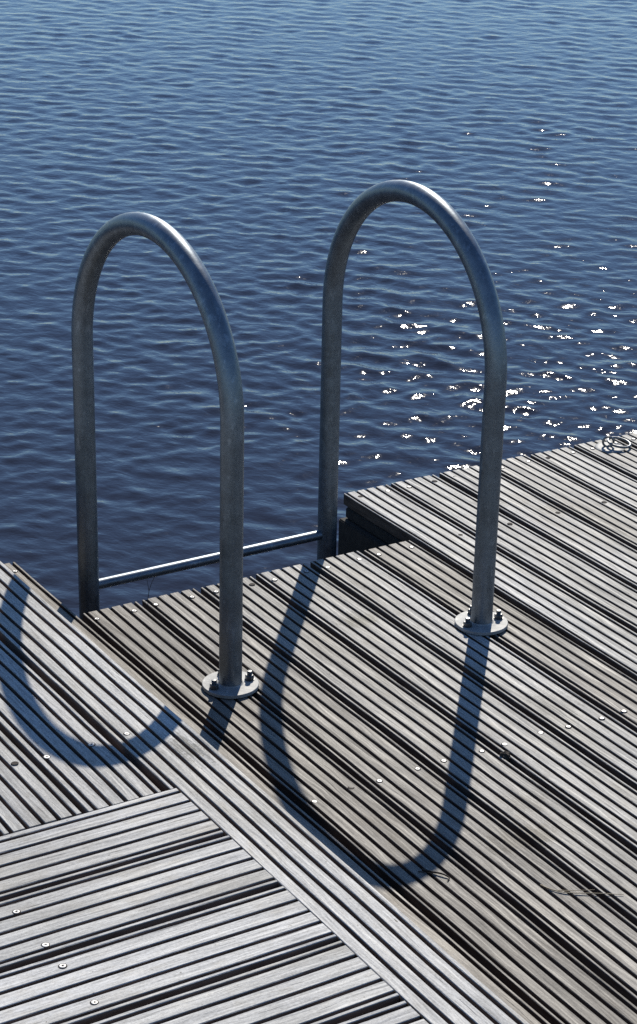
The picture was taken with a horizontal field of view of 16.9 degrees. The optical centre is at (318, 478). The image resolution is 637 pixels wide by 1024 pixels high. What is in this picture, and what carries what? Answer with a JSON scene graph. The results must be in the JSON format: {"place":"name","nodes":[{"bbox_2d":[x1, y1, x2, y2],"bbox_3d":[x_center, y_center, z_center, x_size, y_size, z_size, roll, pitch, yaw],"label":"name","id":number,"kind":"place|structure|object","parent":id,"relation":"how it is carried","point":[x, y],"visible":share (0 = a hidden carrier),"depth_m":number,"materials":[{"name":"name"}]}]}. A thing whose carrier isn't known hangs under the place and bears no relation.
{"place":"outdoors","nodes":[
{"label":"outdoors","id":0,"kind":"place"},
{"bbox_2d":[0,0,636,617],"bbox_3d":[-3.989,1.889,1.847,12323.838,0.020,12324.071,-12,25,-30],"label":"lake","id":1,"kind":"structure","parent":0,"point":[250,150],"depth_m":9.49,"materials":[{"name":"blue liquid"}]},
{"bbox_2d":[0,561,528,1023],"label":"raised deck","id":2,"kind":"structure","parent":1,"relation":"in","point":[161,862],"depth_m":3.35,"materials":[{"name":"grey wood"}]},
{"bbox_2d":[4,433,636,1023],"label":"jetty","id":3,"kind":"object","parent":1,"relation":"in","point":[378,721],"visible":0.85,"depth_m":4.46,"materials":[{"name":"grey wood"}]},
{"bbox_2d":[71,180,507,698],"bbox_3d":[-0.076,0.380,4.951,0.759,2.087,0.751,-12,25,-30],"label":"swimming ladder","id":4,"kind":"object","parent":3,"relation":"attached to","point":[229,679],"visible":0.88,"depth_m":4.69,"materials":[{"name":"silver metal"}]},
{"bbox_2d":[418,869,449,880],"bbox_3d":[0.208,0.707,3.842,0.060,0.007,0.014,13,24,27],"label":"curled twig","id":5,"kind":"object","parent":3,"relation":"on","point":[428,871],"visible":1,"depth_m":3.85,"materials":[{"name":"wood"}]},
{"bbox_2d":[499,751,509,761],"bbox_3d":[0.371,0.549,4.262,0.025,0.020,0.024,-12,25,-30],"label":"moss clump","id":6,"kind":"object","parent":3,"relation":"on","point":[505,755],"visible":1,"depth_m":4.25,"materials":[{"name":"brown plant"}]},
{"bbox_2d":[540,884,623,894],"bbox_3d":[0.465,0.730,3.800,0.148,0.006,0.019,5,22,10],"label":"grass stalk","id":7,"kind":"object","parent":3,"relation":"on","point":[576,890],"depth_m":3.80,"materials":[{"name":"beige plant"}]},
{"bbox_2d":[595,436,630,452],"bbox_3d":[0.807,-0.103,5.892,0.102,0.035,0.082,-12,25,-30],"label":"mooring ring","id":8,"kind":"object","parent":3,"relation":"on","point":[608,446],"visible":1,"depth_m":5.88,"materials":[{"name":"silver metal"}]}
]}

